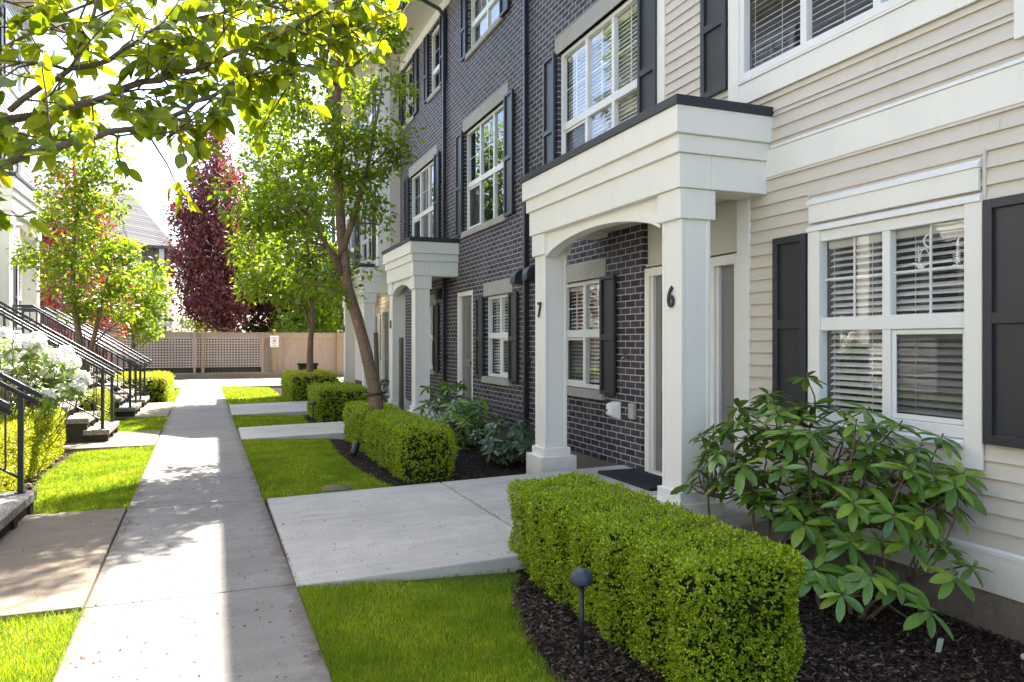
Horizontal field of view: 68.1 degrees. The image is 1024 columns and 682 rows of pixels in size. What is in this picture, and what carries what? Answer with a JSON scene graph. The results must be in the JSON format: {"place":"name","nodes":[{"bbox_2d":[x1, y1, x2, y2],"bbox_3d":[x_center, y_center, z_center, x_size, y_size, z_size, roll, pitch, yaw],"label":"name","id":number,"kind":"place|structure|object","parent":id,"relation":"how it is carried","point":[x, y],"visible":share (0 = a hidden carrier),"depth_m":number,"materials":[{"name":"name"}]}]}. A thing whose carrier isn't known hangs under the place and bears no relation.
{"place":"outdoors","nodes":[
{"label":"outdoors","id":0,"kind":"place"},
{"bbox_2d":[0,611,82,681],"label":"lawn","id":1,"kind":"structure","parent":0,"point":[29,634],"depth_m":3.80,"materials":[{"name":"plant"}]},
{"bbox_2d":[0,0,406,237],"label":"overhanging tree","id":2,"kind":"object","parent":1,"relation":"on","point":[166,50],"visible":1,"depth_m":2.23,"materials":[{"name":"green plant"}]},
{"bbox_2d":[11,454,73,490],"bbox_3d":[-6.225,1.569,7.878,2.980,0.149,4.370,0,0,-21],"label":"mulch bed","id":3,"kind":"object","parent":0,"point":[62,459],"visible":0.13,"depth_m":8.52,"materials":[{"name":"brown wood"}]},
{"bbox_2d":[0,407,65,491],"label":"boxwood hedge","id":4,"kind":"object","parent":3,"relation":"on","point":[37,456],"visible":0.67,"depth_m":8.51,"materials":[{"name":"green plant"}]},
{"bbox_2d":[0,327,92,450],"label":"flowering rhododendron","id":5,"kind":"object","parent":3,"relation":"on","point":[39,355],"visible":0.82,"depth_m":8.94,"materials":[{"name":"white plant"}]},
{"bbox_2d":[12,414,320,514],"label":"mulch chips","id":6,"kind":"object","parent":3,"relation":"on","point":[307,416],"visible":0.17,"depth_m":9.20,"materials":[{"name":"brown wood"}]},
{"bbox_2d":[0,301,122,442],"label":"entry stairs","id":7,"kind":"structure","parent":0,"point":[84,426],"depth_m":11.08,"materials":[{"name":"black metal"}]},
{"bbox_2d":[0,508,125,622],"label":"entry pad","id":8,"kind":"object","parent":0,"point":[60,590],"visible":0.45,"depth_m":5.06,"materials":[{"name":"concrete"}]},
{"bbox_2d":[0,371,42,538],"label":"entry stairs","id":9,"kind":"structure","parent":8,"relation":"on","point":[16,507],"depth_m":6.35,"materials":[{"name":"black metal"}]},
{"bbox_2d":[2,410,546,679],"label":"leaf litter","id":10,"kind":"object","parent":8,"relation":"on","point":[238,573],"visible":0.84,"depth_m":5.10,"materials":[{"name":"brown plant"}]},
{"bbox_2d":[9,305,143,416],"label":"entry stairs","id":11,"kind":"structure","parent":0,"point":[124,408],"depth_m":14.73,"materials":[{"name":"black metal"}]},
{"bbox_2d":[34,160,143,346],"bbox_3d":[-13.456,-2.009,23.087,4.123,7.123,3.568,0,0,-21],"label":"red maple","id":12,"kind":"object","parent":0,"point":[49,302],"visible":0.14,"depth_m":23.00,"materials":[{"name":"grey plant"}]},
{"bbox_2d":[35,448,146,513],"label":"lawn","id":13,"kind":"structure","parent":0,"point":[63,501],"depth_m":8.00,"materials":[{"name":"plant"}]},
{"bbox_2d":[0,444,154,681],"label":"grass","id":14,"kind":"structure","parent":13,"relation":"on","point":[72,492],"depth_m":7.07,"materials":[{"name":"green plant"}]},
{"bbox_2d":[41,309,151,406],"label":"entry stairs","id":15,"kind":"structure","parent":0,"point":[144,400],"depth_m":16.81,"materials":[{"name":"black metal"}]},
{"bbox_2d":[38,189,179,331],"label":"house","id":16,"kind":"structure","parent":0,"point":[142,226],"depth_m":40.84,"materials":[{"name":"white wood"}]},
{"bbox_2d":[59,430,160,454],"bbox_3d":[-6.620,1.539,11.124,2.620,0.170,1.950,0,0,-21],"label":"entry pad","id":17,"kind":"object","parent":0,"point":[137,438],"visible":0.39,"depth_m":10.94,"materials":[{"name":"concrete"}]},
{"bbox_2d":[114,408,170,420],"bbox_3d":[-8.280,1.539,15.253,2.553,0.170,1.950,0,0,-21],"label":"entry pad","id":18,"kind":"object","parent":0,"point":[146,413],"visible":0.11,"depth_m":15.36,"materials":[{"name":"concrete"}]},
{"bbox_2d":[140,402,173,408],"bbox_3d":[-8.987,1.539,17.011,2.523,0.170,1.760,0,0,-21],"label":"entry pad","id":19,"kind":"object","parent":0,"point":[159,405],"visible":0.2,"depth_m":17.29,"materials":[{"name":"concrete"}]},
{"bbox_2d":[84,500,295,608],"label":"path","id":20,"kind":"structure","parent":0,"point":[225,552],"depth_m":5.14,"materials":[{"name":"concrete"}]},
{"bbox_2d":[52,585,331,681],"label":"path","id":21,"kind":"structure","parent":0,"point":[261,648],"depth_m":3.65,"materials":[{"name":"concrete"}]},
{"bbox_2d":[128,458,262,508],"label":"path","id":22,"kind":"structure","parent":0,"point":[173,478],"depth_m":7.70,"materials":[{"name":"concrete"}]},
{"bbox_2d":[148,440,247,463],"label":"path","id":23,"kind":"structure","parent":0,"point":[189,451],"depth_m":10.01,"materials":[{"name":"concrete"}]},
{"bbox_2d":[156,428,240,443],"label":"path","id":24,"kind":"structure","parent":0,"point":[193,435],"depth_m":11.72,"materials":[{"name":"concrete"}]},
{"bbox_2d":[162,415,235,430],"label":"path","id":25,"kind":"structure","parent":0,"point":[202,422],"depth_m":13.61,"materials":[{"name":"concrete"}]},
{"bbox_2d":[168,405,230,416],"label":"path","id":26,"kind":"structure","parent":0,"point":[207,410],"depth_m":15.76,"materials":[{"name":"concrete"}]},
{"bbox_2d":[173,397,227,405],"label":"path","id":27,"kind":"structure","parent":0,"point":[199,401],"depth_m":18.39,"materials":[{"name":"concrete"}]},
{"bbox_2d":[179,387,221,391],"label":"path","id":28,"kind":"structure","parent":0,"point":[196,389],"depth_m":23.02,"materials":[{"name":"concrete"}]},
{"bbox_2d":[177,391,224,397],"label":"path","id":29,"kind":"structure","parent":0,"point":[211,394],"depth_m":20.84,"materials":[{"name":"concrete"}]},
{"bbox_2d":[34,0,386,331],"label":"sky","id":30,"kind":"structure","parent":0,"point":[155,174],"materials":[{"name":"white"}]},
{"bbox_2d":[224,387,285,405],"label":"lawn","id":31,"kind":"structure","parent":0,"point":[251,393],"depth_m":21.22,"materials":[{"name":"plant"}]},
{"bbox_2d":[173,376,343,387],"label":"lane","id":32,"kind":"structure","parent":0,"point":[272,382],"depth_m":27.20,"materials":[{"name":"concrete"}]},
{"bbox_2d":[88,265,177,370],"bbox_3d":[-12.686,-0.539,25.398,2.490,4.181,2.492,0,0,-2],"label":"lime tree","id":33,"kind":"object","parent":32,"relation":"on","point":[150,299],"visible":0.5,"depth_m":25.24,"materials":[{"name":"green plant"}]},
{"bbox_2d":[173,372,343,378],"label":"retaining kerb","id":34,"kind":"structure","parent":32,"relation":"on","point":[222,375],"depth_m":30.53,"materials":[{"name":"concrete"}]},
{"bbox_2d":[229,401,309,415],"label":"walkway","id":35,"kind":"structure","parent":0,"point":[285,408],"depth_m":16.17,"materials":[{"name":"concrete"}]},
{"bbox_2d":[271,388,284,396],"bbox_3d":[-5.405,1.560,22.011,2.650,0.110,7.675,0,0,-21],"label":"mulch bed","id":36,"kind":"object","parent":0,"point":[279,390],"visible":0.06,"depth_m":23.63,"materials":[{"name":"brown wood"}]},
{"bbox_2d":[222,92,355,371],"bbox_3d":[-5.647,-2.386,19.334,3.311,7.877,2.965,0,0,-21],"label":"young tree","id":37,"kind":"object","parent":36,"relation":"on","point":[252,280],"visible":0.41,"depth_m":19.10,"materials":[{"name":"green plant"}]},
{"bbox_2d":[280,369,339,401],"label":"boxwood hedge","id":38,"kind":"object","parent":36,"relation":"on","point":[295,382],"visible":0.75,"depth_m":18.62,"materials":[{"name":"green plant"}]},
{"bbox_2d":[238,421,347,440],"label":"walkway","id":39,"kind":"structure","parent":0,"point":[328,430],"depth_m":12.08,"materials":[{"name":"concrete"}]},
{"bbox_2d":[257,146,335,324],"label":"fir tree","id":40,"kind":"object","parent":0,"point":[333,236],"visible":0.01,"depth_m":50.97,"materials":[{"name":"green plant"}]},
{"bbox_2d":[221,386,391,501],"bbox_3d":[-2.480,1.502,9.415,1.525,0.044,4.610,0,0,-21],"label":"lawn","id":41,"kind":"structure","parent":0,"point":[306,473],"depth_m":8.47,"materials":[{"name":"plant"}]},
{"bbox_2d":[320,484,351,491],"bbox_3d":[-1.784,1.504,7.680,0.310,0.072,0.310,0,0,-21],"label":"valve lid","id":42,"kind":"object","parent":41,"relation":"on","point":[338,488],"visible":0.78,"depth_m":7.63,"materials":[{"name":"concrete"}]},
{"bbox_2d":[367,379,405,401],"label":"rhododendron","id":43,"kind":"object","parent":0,"point":[385,384],"visible":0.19,"depth_m":16.96,"materials":[{"name":"green plant"}]},
{"bbox_2d":[267,482,525,589],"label":"walkway","id":44,"kind":"structure","parent":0,"point":[412,552],"depth_m":5.58,"materials":[{"name":"concrete"}]},
{"bbox_2d":[399,338,403,409],"bbox_3d":[-1.873,0.740,12.824,0.082,1.620,0.084,0,0,-21],"label":"tree stake","id":45,"kind":"object","parent":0,"point":[401,373],"visible":0.83,"depth_m":12.79,"materials":[{"name":"wood"}]},
{"bbox_2d":[329,439,525,486],"bbox_3d":[-0.803,1.554,10.075,2.820,0.118,4.610,0,0,-21],"label":"mulch bed","id":46,"kind":"object","parent":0,"point":[491,469],"visible":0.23,"depth_m":9.38,"materials":[{"name":"brown wood"}]},
{"bbox_2d":[197,0,426,411],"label":"cherry tree","id":47,"kind":"object","parent":46,"relation":"on","point":[330,160],"visible":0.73,"depth_m":10.41,"materials":[{"name":"green plant"}]},
{"bbox_2d":[350,441,359,455],"bbox_3d":[-2.069,1.427,9.991,0.099,0.225,0.187,0,0,11],"label":"spotlight","id":48,"kind":"object","parent":46,"relation":"on","point":[355,448],"visible":0.93,"depth_m":9.95,"materials":[{"name":"black metal"}]},
{"bbox_2d":[341,400,400,451],"bbox_3d":[-2.071,1.222,11.193,0.737,0.701,1.589,0,0,-21],"label":"boxwood hedge","id":49,"kind":"object","parent":46,"relation":"on","point":[354,416],"visible":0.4,"depth_m":10.90,"materials":[{"name":"green plant"}]},
{"bbox_2d":[361,409,458,482],"bbox_3d":[-1.323,1.233,9.351,0.733,0.681,2.510,0,0,-21],"label":"boxwood hedge","id":50,"kind":"object","parent":46,"relation":"on","point":[408,445],"visible":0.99,"depth_m":8.39,"materials":[{"name":"green plant"}]},
{"bbox_2d":[413,380,506,449],"bbox_3d":[-0.845,1.142,11.675,1.129,1.047,2.848,0,0,-21],"label":"rhododendron","id":51,"kind":"object","parent":46,"relation":"on","point":[454,411],"visible":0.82,"depth_m":11.15,"materials":[{"name":"green plant"}]},
{"bbox_2d":[464,414,534,465],"bbox_3d":[-0.108,1.306,9.709,1.020,0.766,1.217,0,0,12],"label":"rhododendron","id":52,"kind":"object","parent":46,"relation":"on","point":[502,451],"visible":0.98,"depth_m":9.41,"materials":[{"name":"green plant"}]},
{"bbox_2d":[295,567,563,681],"bbox_3d":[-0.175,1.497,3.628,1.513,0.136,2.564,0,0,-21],"label":"grass","id":53,"kind":"structure","parent":0,"point":[485,606],"depth_m":3.88,"materials":[{"name":"green plant"}]},
{"bbox_2d":[441,465,794,547],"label":"walkway","id":54,"kind":"structure","parent":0,"point":[481,491],"depth_m":6.82,"materials":[{"name":"concrete"}]},
{"bbox_2d":[598,468,661,490],"bbox_3d":[1.284,1.361,7.500,0.440,0.038,1.020,0,0,-21],"label":"doormat","id":55,"kind":"object","parent":54,"relation":"on","point":[645,480],"visible":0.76,"depth_m":7.49,"materials":[{"name":"black rubber"}]},
{"bbox_2d":[327,439,1023,681],"bbox_3d":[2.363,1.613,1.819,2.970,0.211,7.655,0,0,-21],"label":"mulch bed","id":56,"kind":"object","parent":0,"point":[634,665],"visible":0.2,"depth_m":3.97,"materials":[{"name":"brown wood"}]},
{"bbox_2d":[570,567,592,660],"bbox_3d":[0.337,1.351,3.679,0.112,0.507,0.112,0,0,-21],"label":"path light","id":57,"kind":"object","parent":56,"relation":"on","point":[581,578],"visible":0.94,"depth_m":3.67,"materials":[{"name":"black metal"}]},
{"bbox_2d":[506,471,808,681],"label":"boxwood hedge","id":58,"kind":"object","parent":56,"relation":"on","point":[667,596],"visible":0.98,"depth_m":3.56,"materials":[{"name":"green plant"}]},
{"bbox_2d":[670,371,994,640],"bbox_3d":[1.956,0.966,4.949,1.132,1.534,2.280,0,0,-21],"label":"rhododendron","id":59,"kind":"object","parent":56,"relation":"on","point":[862,509],"visible":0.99,"depth_m":4.54,"materials":[{"name":"green plant"}]},
{"bbox_2d":[935,638,943,651],"bbox_3d":[2.135,1.515,3.781,0.040,0.070,0.009,0,0,15],"label":"plant tag","id":60,"kind":"object","parent":56,"relation":"in","point":[940,641],"visible":1,"depth_m":3.78,"materials":[{"name":"grey plastic"}]},
{"label":"ground","id":61,"kind":"structure","parent":0,"visible":0},
{"bbox_2d":[0,0,67,364],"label":"pale townhouse","id":62,"kind":"structure","parent":61,"relation":"on","point":[15,284],"depth_m":15.94,"materials":[{"name":"white paint"}]},
{"bbox_2d":[4,6,22,97],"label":"window","id":63,"kind":"structure","parent":62,"relation":"in","point":[18,89],"depth_m":18.23,"materials":[{"name":"white plastic"}]},
{"bbox_2d":[6,140,22,177],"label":"window","id":64,"kind":"structure","parent":62,"relation":"in","point":[18,167],"depth_m":18.44,"materials":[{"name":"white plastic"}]},
{"bbox_2d":[17,257,21,326],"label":"window","id":65,"kind":"structure","parent":62,"relation":"in","point":[19,274],"depth_m":18.59,"materials":[{"name":"white plastic"}]},
{"bbox_2d":[324,13,661,395],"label":"bay townhouse","id":66,"kind":"structure","parent":61,"relation":"on","point":[375,308],"depth_m":18.77,"materials":[{"name":"beige wood"}]},
{"bbox_2d":[345,214,353,267],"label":"window","id":67,"kind":"structure","parent":66,"relation":"in","point":[351,242],"depth_m":21.80,"materials":[{"name":"white plastic"}]},
{"bbox_2d":[360,87,371,148],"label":"window","id":68,"kind":"structure","parent":66,"relation":"in","point":[368,111],"depth_m":19.49,"materials":[{"name":"glass"}]},
{"bbox_2d":[360,197,372,263],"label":"window","id":69,"kind":"structure","parent":66,"relation":"in","point":[365,245],"depth_m":20.09,"materials":[{"name":"white plastic"}]},
{"bbox_2d":[375,314,380,359],"bbox_3d":[-3.195,-0.125,20.933,1.165,1.250,0.700,0,0,-21],"label":"window","id":70,"kind":"structure","parent":66,"relation":"in","point":[378,315],"depth_m":20.41,"materials":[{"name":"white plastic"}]},
{"bbox_2d":[385,312,388,393],"bbox_3d":[-3.219,0.285,19.553,0.100,2.100,0.720,0,0,-21],"label":"door","id":71,"kind":"structure","parent":66,"relation":"in","point":[387,313],"depth_m":19.60,"materials":[{"name":"grey paint"}]},
{"bbox_2d":[372,0,1000,517],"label":"brick townhouse","id":72,"kind":"structure","parent":61,"relation":"on","point":[560,162],"depth_m":9.23,"materials":[{"name":"black brick"}]},
{"bbox_2d":[402,65,414,128],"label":"window","id":73,"kind":"structure","parent":72,"relation":"in","point":[409,76],"depth_m":17.99,"materials":[{"name":"glass"}]},
{"bbox_2d":[409,144,436,236],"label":"window","id":74,"kind":"structure","parent":72,"relation":"in","point":[422,183],"depth_m":16.93,"materials":[{"name":"white plastic"}]},
{"bbox_2d":[430,294,435,374],"bbox_3d":[-1.754,-0.150,16.019,0.170,1.650,1.320,0,0,-21],"label":"window","id":75,"kind":"structure","parent":72,"relation":"in","point":[432,297],"depth_m":15.99,"materials":[{"name":"white plastic"}]},
{"bbox_2d":[427,25,441,102],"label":"window","id":76,"kind":"structure","parent":72,"relation":"in","point":[436,88],"depth_m":15.85,"materials":[{"name":"glass"}]},
{"bbox_2d":[462,296,471,400],"bbox_3d":[-0.802,0.255,13.680,0.100,2.160,0.700,0,0,-21],"label":"door","id":77,"kind":"structure","parent":72,"relation":"in","point":[466,301],"depth_m":13.73,"materials":[{"name":"grey paint"}]},
{"bbox_2d":[465,0,502,59],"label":"window","id":78,"kind":"structure","parent":72,"relation":"in","point":[485,18],"depth_m":13.07,"materials":[{"name":"white plastic"}]},
{"bbox_2d":[461,81,507,238],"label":"window","id":79,"kind":"structure","parent":72,"relation":"in","point":[485,140],"depth_m":13.40,"materials":[{"name":"white plastic"}]},
{"bbox_2d":[481,278,512,385],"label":"window","id":80,"kind":"structure","parent":72,"relation":"in","point":[498,304],"depth_m":12.33,"materials":[{"name":"white plastic"}]},
{"bbox_2d":[567,257,605,399],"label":"window","id":81,"kind":"structure","parent":72,"relation":"in","point":[583,296],"depth_m":9.43,"materials":[{"name":"white plastic"}]},
{"bbox_2d":[555,0,636,154],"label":"window","id":82,"kind":"structure","parent":72,"relation":"in","point":[599,71],"depth_m":9.27,"materials":[{"name":"glass"}]},
{"bbox_2d":[656,275,661,471],"bbox_3d":[1.660,0.327,7.471,0.046,2.015,0.860,0,0,-21],"label":"door","id":83,"kind":"structure","parent":72,"relation":"in","point":[658,278],"depth_m":7.80,"materials":[{"name":"grey paint"}]},
{"bbox_2d":[646,0,1023,646],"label":"siding townhouse","id":84,"kind":"structure","parent":61,"relation":"on","point":[840,300],"depth_m":5.16,"materials":[{"name":"beige paint"}]},
{"bbox_2d":[722,265,733,492],"bbox_3d":[1.952,0.328,6.745,0.035,2.015,0.225,0,0,-21],"label":"door","id":85,"kind":"structure","parent":84,"relation":"in","point":[727,271],"depth_m":6.77,"materials":[{"name":"grey paint"}]},
{"bbox_2d":[728,0,978,102],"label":"window","id":86,"kind":"structure","parent":84,"relation":"in","point":[773,45],"depth_m":6.04,"materials":[{"name":"white plastic"}]},
{"bbox_2d":[806,147,987,470],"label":"window","id":87,"kind":"structure","parent":84,"relation":"in","point":[886,336],"depth_m":5.05,"materials":[{"name":"white plastic"}]},
{"bbox_2d":[903,234,951,268],"bbox_3d":[2.642,-0.579,4.827,0.022,0.224,0.351,0,0,-21],"label":"paper cutout","id":88,"kind":"object","parent":84,"relation":"attached to","point":[919,265],"visible":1,"depth_m":4.86,"materials":[{"name":"white paper"}]},
{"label":"mulch bed","id":89,"kind":"structure","parent":0,"visible":0},
{"bbox_2d":[61,388,116,421],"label":"boxwood hedge","id":90,"kind":"object","parent":89,"relation":"on","point":[89,406],"visible":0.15,"depth_m":12.93,"materials":[{"name":"green plant"}]},
{"bbox_2d":[5,107,177,388],"bbox_3d":[-7.477,-1.369,13.631,2.746,5.840,2.066,0,0,-21],"label":"young tree","id":91,"kind":"object","parent":89,"relation":"on","point":[110,291],"visible":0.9,"depth_m":13.42,"materials":[{"name":"green plant"}]},
{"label":"far yard","id":92,"kind":"structure","parent":0,"visible":0},
{"bbox_2d":[37,152,127,193],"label":"fir tree","id":93,"kind":"object","parent":92,"relation":"on","point":[50,187],"depth_m":52.71,"materials":[{"name":"green plant"}]},
{"bbox_2d":[166,315,216,331],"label":"garden shrub","id":94,"kind":"object","parent":92,"relation":"on","point":[187,326],"visible":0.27,"depth_m":34.07,"materials":[{"name":"green plant"}]},
{"bbox_2d":[52,329,343,374],"bbox_3d":[-9.706,0.495,31.643,23.096,2.010,0.300,0,0,-21],"label":"cedar fence","id":95,"kind":"object","parent":92,"relation":"on","point":[202,352],"visible":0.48,"depth_m":30.99,"materials":[{"name":"brown wood"}]},
{"bbox_2d":[270,336,278,346],"bbox_3d":[-9.848,-0.015,31.409,0.340,0.470,0.021,0,0,-21],"label":"parking sign","id":96,"kind":"object","parent":95,"relation":"attached to","point":[274,341],"visible":1,"depth_m":31.41,"materials":[{"name":"white plastic"}]},
{"bbox_2d":[160,123,257,331],"bbox_3d":[-14.586,-4.807,37.140,4.995,12.726,4.792,0,0,-21],"label":"copper beech","id":97,"kind":"object","parent":92,"relation":"on","point":[204,240],"visible":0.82,"depth_m":36.22,"materials":[{"name":"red plant"}]},
{"bbox_2d":[240,264,294,332],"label":"copper beech","id":98,"kind":"object","parent":92,"relation":"on","point":[266,308],"visible":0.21,"depth_m":40.26,"materials":[{"name":"red plant"}]},
{"bbox_2d":[204,140,335,331],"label":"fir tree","id":99,"kind":"object","parent":92,"relation":"on","point":[252,312],"visible":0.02,"depth_m":40.71,"materials":[{"name":"green plant"}]},
{"bbox_2d":[269,315,300,370],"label":"cedar shrub","id":100,"kind":"object","parent":92,"relation":"on","point":[294,330],"visible":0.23,"depth_m":36.16,"materials":[{"name":"green plant"}]},
{"bbox_2d":[264,232,343,354],"bbox_3d":[-9.678,-1.793,38.620,5.401,7.823,5.774,0,0,34],"label":"garden tree","id":101,"kind":"object","parent":92,"relation":"on","point":[296,318],"visible":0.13,"depth_m":37.60,"materials":[{"name":"plant"}]},
{"bbox_2d":[289,312,326,332],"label":"cedar shrub","id":102,"kind":"object","parent":92,"relation":"on","point":[301,330],"visible":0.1,"depth_m":36.88,"materials":[{"name":"green plant"}]},
{"bbox_2d":[315,310,342,332],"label":"cedar shrub","id":103,"kind":"object","parent":92,"relation":"on","point":[331,329],"visible":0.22,"depth_m":36.95,"materials":[{"name":"green plant"}]},
{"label":"lawn","id":104,"kind":"structure","parent":0,"visible":0},
{"bbox_2d":[115,387,180,431],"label":"grass","id":105,"kind":"structure","parent":104,"relation":"on","point":[153,422],"depth_m":13.61,"materials":[{"name":"green plant"}]},
{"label":"mulch bed","id":106,"kind":"structure","parent":0,"visible":0},
{"bbox_2d":[305,381,367,422],"bbox_3d":[-3.441,1.188,14.923,1.107,0.785,1.774,0,0,-21],"label":"boxwood hedge","id":107,"kind":"object","parent":106,"relation":"on","point":[330,399],"visible":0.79,"depth_m":14.22,"materials":[{"name":"green plant"}]},
{"bbox_2d":[373,332,378,375],"bbox_3d":[-2.467,0.691,13.859,0.130,1.721,0.084,0,0,-21],"label":"tree stake","id":108,"kind":"object","parent":106,"relation":"on","point":[376,356],"visible":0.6,"depth_m":13.82,"materials":[{"name":"wood"}]},
{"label":"mulch bed","id":109,"kind":"structure","parent":0,"visible":0},
{"bbox_2d":[56,316,130,366],"bbox_3d":[-12.530,0.320,22.400,1.731,2.463,1.975,0,0,39],"label":"pink shrub","id":110,"kind":"object","parent":109,"relation":"on","point":[108,325],"visible":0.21,"depth_m":22.41,"materials":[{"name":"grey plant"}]},
{"bbox_2d":[100,370,174,402],"bbox_3d":[-9.719,1.189,19.535,1.837,0.858,3.119,0,0,-21],"label":"boxwood hedge","id":111,"kind":"object","parent":109,"relation":"on","point":[160,385],"visible":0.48,"depth_m":18.48,"materials":[{"name":"green plant"}]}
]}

